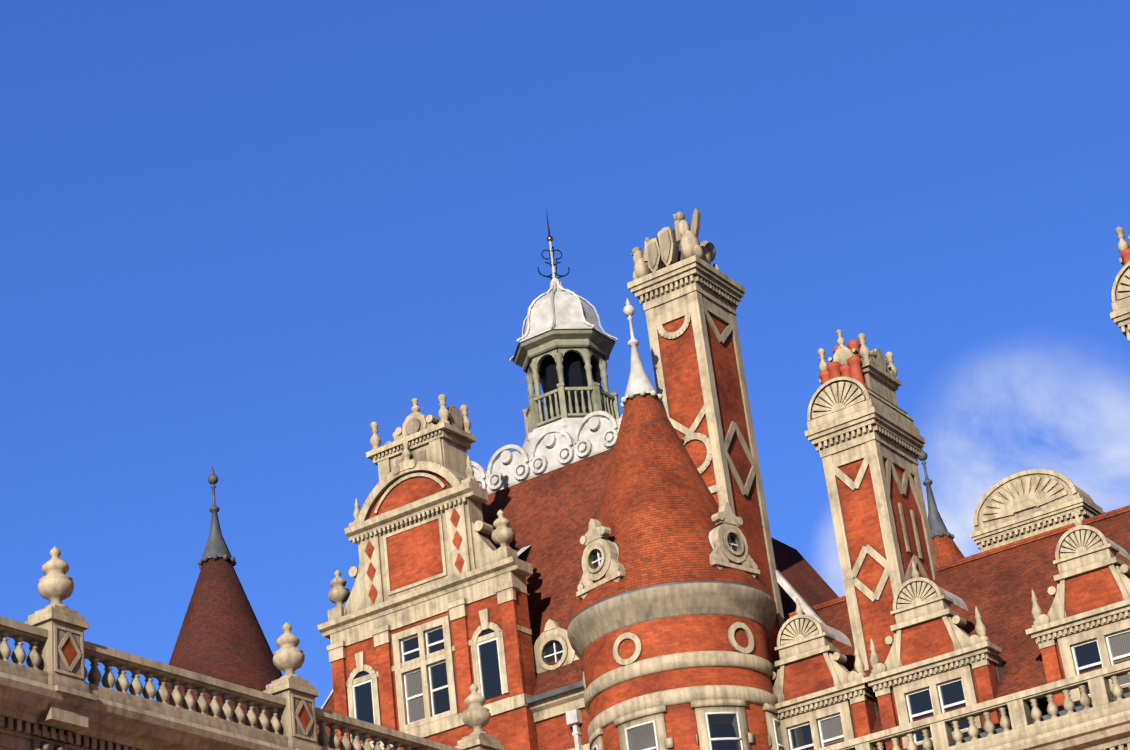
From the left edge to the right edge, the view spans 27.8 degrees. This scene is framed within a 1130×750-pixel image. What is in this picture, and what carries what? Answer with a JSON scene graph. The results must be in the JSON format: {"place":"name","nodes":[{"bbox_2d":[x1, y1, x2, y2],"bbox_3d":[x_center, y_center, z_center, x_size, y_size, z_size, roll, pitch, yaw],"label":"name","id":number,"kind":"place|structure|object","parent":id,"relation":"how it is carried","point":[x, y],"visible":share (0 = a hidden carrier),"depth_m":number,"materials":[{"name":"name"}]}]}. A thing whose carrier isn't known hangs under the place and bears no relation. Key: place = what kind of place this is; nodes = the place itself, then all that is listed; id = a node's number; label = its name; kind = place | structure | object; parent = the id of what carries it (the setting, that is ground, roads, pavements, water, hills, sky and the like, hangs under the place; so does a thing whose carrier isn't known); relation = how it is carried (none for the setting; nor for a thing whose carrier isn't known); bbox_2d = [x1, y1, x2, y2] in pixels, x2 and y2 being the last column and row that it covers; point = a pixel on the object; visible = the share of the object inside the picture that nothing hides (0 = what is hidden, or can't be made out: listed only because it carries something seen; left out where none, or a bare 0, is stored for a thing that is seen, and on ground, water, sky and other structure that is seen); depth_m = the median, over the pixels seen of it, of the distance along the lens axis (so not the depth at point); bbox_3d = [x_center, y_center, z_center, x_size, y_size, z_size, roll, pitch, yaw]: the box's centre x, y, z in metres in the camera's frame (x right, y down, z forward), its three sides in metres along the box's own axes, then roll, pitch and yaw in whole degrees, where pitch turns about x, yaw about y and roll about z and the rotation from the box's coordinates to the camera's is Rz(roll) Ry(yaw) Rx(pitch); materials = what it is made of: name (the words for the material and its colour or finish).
{"place":"outdoors","nodes":[
{"label":"outdoors","id":0,"kind":"place"},
{"bbox_2d":[0,672,294,749],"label":"wing cornice","id":1,"kind":"structure","parent":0,"point":[25,705],"depth_m":42.90,"materials":[{"name":"beige stone"}]},
{"bbox_2d":[0,616,462,749],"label":"balustrade","id":2,"kind":"object","parent":1,"relation":"on","point":[108,658],"visible":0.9,"depth_m":45.33,"materials":[{"name":"beige stone"}]},
{"bbox_2d":[0,0,1129,708],"label":"sky","id":3,"kind":"structure","parent":0,"point":[240,239],"materials":[{"name":"blue"}]},
{"bbox_2d":[918,448,964,565],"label":"turret spire","id":4,"kind":"structure","parent":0,"point":[946,549],"depth_m":74.96,"materials":[{"name":"metal"}]},
{"bbox_2d":[922,692,1129,749],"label":"range walls","id":5,"kind":"structure","parent":0,"point":[1043,718],"depth_m":53.27,"materials":[{"name":"red brick"}]},
{"bbox_2d":[771,598,885,749],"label":"dormer","id":6,"kind":"object","parent":5,"relation":"on","point":[823,694],"visible":0.75,"depth_m":57.58,"materials":[{"name":"brick"}]},
{"bbox_2d":[865,561,1042,749],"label":"dormer","id":7,"kind":"object","parent":5,"relation":"on","point":[939,660],"visible":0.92,"depth_m":56.04,"materials":[{"name":"brick"}]},
{"bbox_2d":[985,710,1129,749],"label":"cornice","id":8,"kind":"structure","parent":5,"relation":"attached to","point":[1110,732],"depth_m":51.91,"materials":[{"name":"beige stone"}]},
{"bbox_2d":[816,660,1129,749],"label":"balustrade","id":9,"kind":"object","parent":8,"relation":"on","point":[1017,706],"visible":1,"depth_m":53.15,"materials":[{"name":"beige stone"}]},
{"bbox_2d":[1025,508,1129,711],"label":"dormer","id":10,"kind":"object","parent":5,"relation":"on","point":[1083,625],"visible":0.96,"depth_m":54.14,"materials":[{"name":"brick"}]},
{"label":"ground","id":11,"kind":"structure","parent":0,"visible":0},
{"bbox_2d":[24,546,96,749],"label":"balustrade pier with finial","id":12,"kind":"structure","parent":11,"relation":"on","point":[60,650],"depth_m":42.53,"materials":[{"name":"stone"}]},
{"bbox_2d":[263,622,320,749],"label":"balustrade pier with finial","id":13,"kind":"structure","parent":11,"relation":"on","point":[296,716],"depth_m":47.91,"materials":[{"name":"stone"}]},
{"bbox_2d":[455,683,503,749],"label":"balustrade pier with finial","id":14,"kind":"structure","parent":11,"relation":"on","point":[476,716],"depth_m":53.47,"materials":[{"name":"stone"}]},
{"bbox_2d":[529,688,589,749],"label":"pavilion walls","id":15,"kind":"structure","parent":11,"relation":"on","point":[554,730],"depth_m":60.96,"materials":[{"name":"red brick"}]},
{"bbox_2d":[317,394,538,749],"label":"gable","id":16,"kind":"structure","parent":15,"relation":"attached to","point":[425,627],"depth_m":64.40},
{"bbox_2d":[526,681,583,749],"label":"pavilion rainwater goods","id":17,"kind":"object","parent":15,"relation":"attached to","point":[574,718],"visible":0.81,"depth_m":60.59},
{"bbox_2d":[316,447,795,747],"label":"pavilion roof","id":18,"kind":"structure","parent":15,"relation":"on","point":[549,515],"depth_m":66.62,"materials":[{"name":"red tile"}]},
{"bbox_2d":[471,411,622,493],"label":"cresting","id":19,"kind":"object","parent":18,"relation":"on","point":[548,450],"visible":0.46,"depth_m":69.05,"materials":[{"name":"grey metal"}]},
{"bbox_2d":[509,210,619,446],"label":"cupola","id":20,"kind":"object","parent":19,"relation":"on","point":[565,346],"visible":0.85,"depth_m":72.37,"materials":[{"name":"grey metal"}]},
{"bbox_2d":[533,619,578,673],"bbox_3d":[0.054,7.750,62.807,2.000,1.906,1.454,-22,-29,28],"label":"dormer window","id":21,"kind":"structure","parent":18,"relation":"attached to","point":[552,643],"depth_m":62.40,"materials":[{"name":"beige stone"}]},
{"bbox_2d":[627,255,784,668],"bbox_3d":[4.465,4.257,63.896,2.344,15.282,3.062,-22,-29,28],"label":"chimney","id":22,"kind":"object","parent":15,"relation":"on","point":[690,304],"visible":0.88,"depth_m":64.91,"materials":[{"name":"brick"}]},
{"bbox_2d":[631,208,719,279],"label":"chimney heraldry","id":23,"kind":"object","parent":22,"relation":"on","point":[661,251],"visible":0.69,"depth_m":66.63,"materials":[{"name":"beige stone"}]},
{"bbox_2d":[771,537,838,624],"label":"roof","id":24,"kind":"structure","parent":15,"relation":"on","point":[798,576],"depth_m":65.60,"materials":[{"name":"tile"}]},
{"bbox_2d":[777,505,1129,749],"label":"roof","id":25,"kind":"structure","parent":15,"relation":"attached to","point":[995,586],"depth_m":59.05,"materials":[{"name":"tile"}]},
{"bbox_2d":[804,377,936,670],"bbox_3d":[8.663,4.964,61.290,2.141,9.865,3.091,-22,-29,28],"label":"chimney","id":26,"kind":"object","parent":25,"relation":"on","point":[867,443],"visible":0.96,"depth_m":61.18,"materials":[{"name":"brick"}]},
{"bbox_2d":[818,329,901,405],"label":"chimney pots","id":27,"kind":"object","parent":26,"relation":"on","point":[865,366],"visible":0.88,"depth_m":63.29,"materials":[{"name":"red ceramic"}]},
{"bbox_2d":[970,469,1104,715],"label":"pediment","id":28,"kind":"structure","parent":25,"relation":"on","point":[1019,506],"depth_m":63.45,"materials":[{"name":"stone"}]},
{"bbox_2d":[1110,262,1129,341],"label":"chimney","id":29,"kind":"object","parent":25,"relation":"on","point":[1120,314],"visible":1,"depth_m":58.07,"materials":[{"name":"stone"}]},
{"bbox_2d":[1115,226,1129,265],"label":"chimney pots","id":30,"kind":"object","parent":29,"relation":"on","point":[1124,248],"visible":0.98,"depth_m":59.44,"materials":[{"name":"beige stone"}]},
{"bbox_2d":[567,582,783,749],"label":"round tower","id":31,"kind":"structure","parent":11,"relation":"on","point":[686,666],"depth_m":57.47,"materials":[{"name":"red brick"}]},
{"bbox_2d":[569,298,771,623],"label":"conical turret roof","id":32,"kind":"structure","parent":31,"relation":"on","point":[663,518],"depth_m":59.45,"materials":[{"name":"red tile"}]},
{"bbox_3d":[-8.766,21.483,62.759,5.540,22.300,5.540,-22,-29,28],"label":"turret drum","id":33,"kind":"object","parent":11,"relation":"on","visible":0},
{"bbox_2d":[156,467,282,731],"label":"conical turret roof","id":34,"kind":"structure","parent":33,"relation":"on","point":[221,636],"depth_m":68.08,"materials":[{"name":"tile"}]}
]}

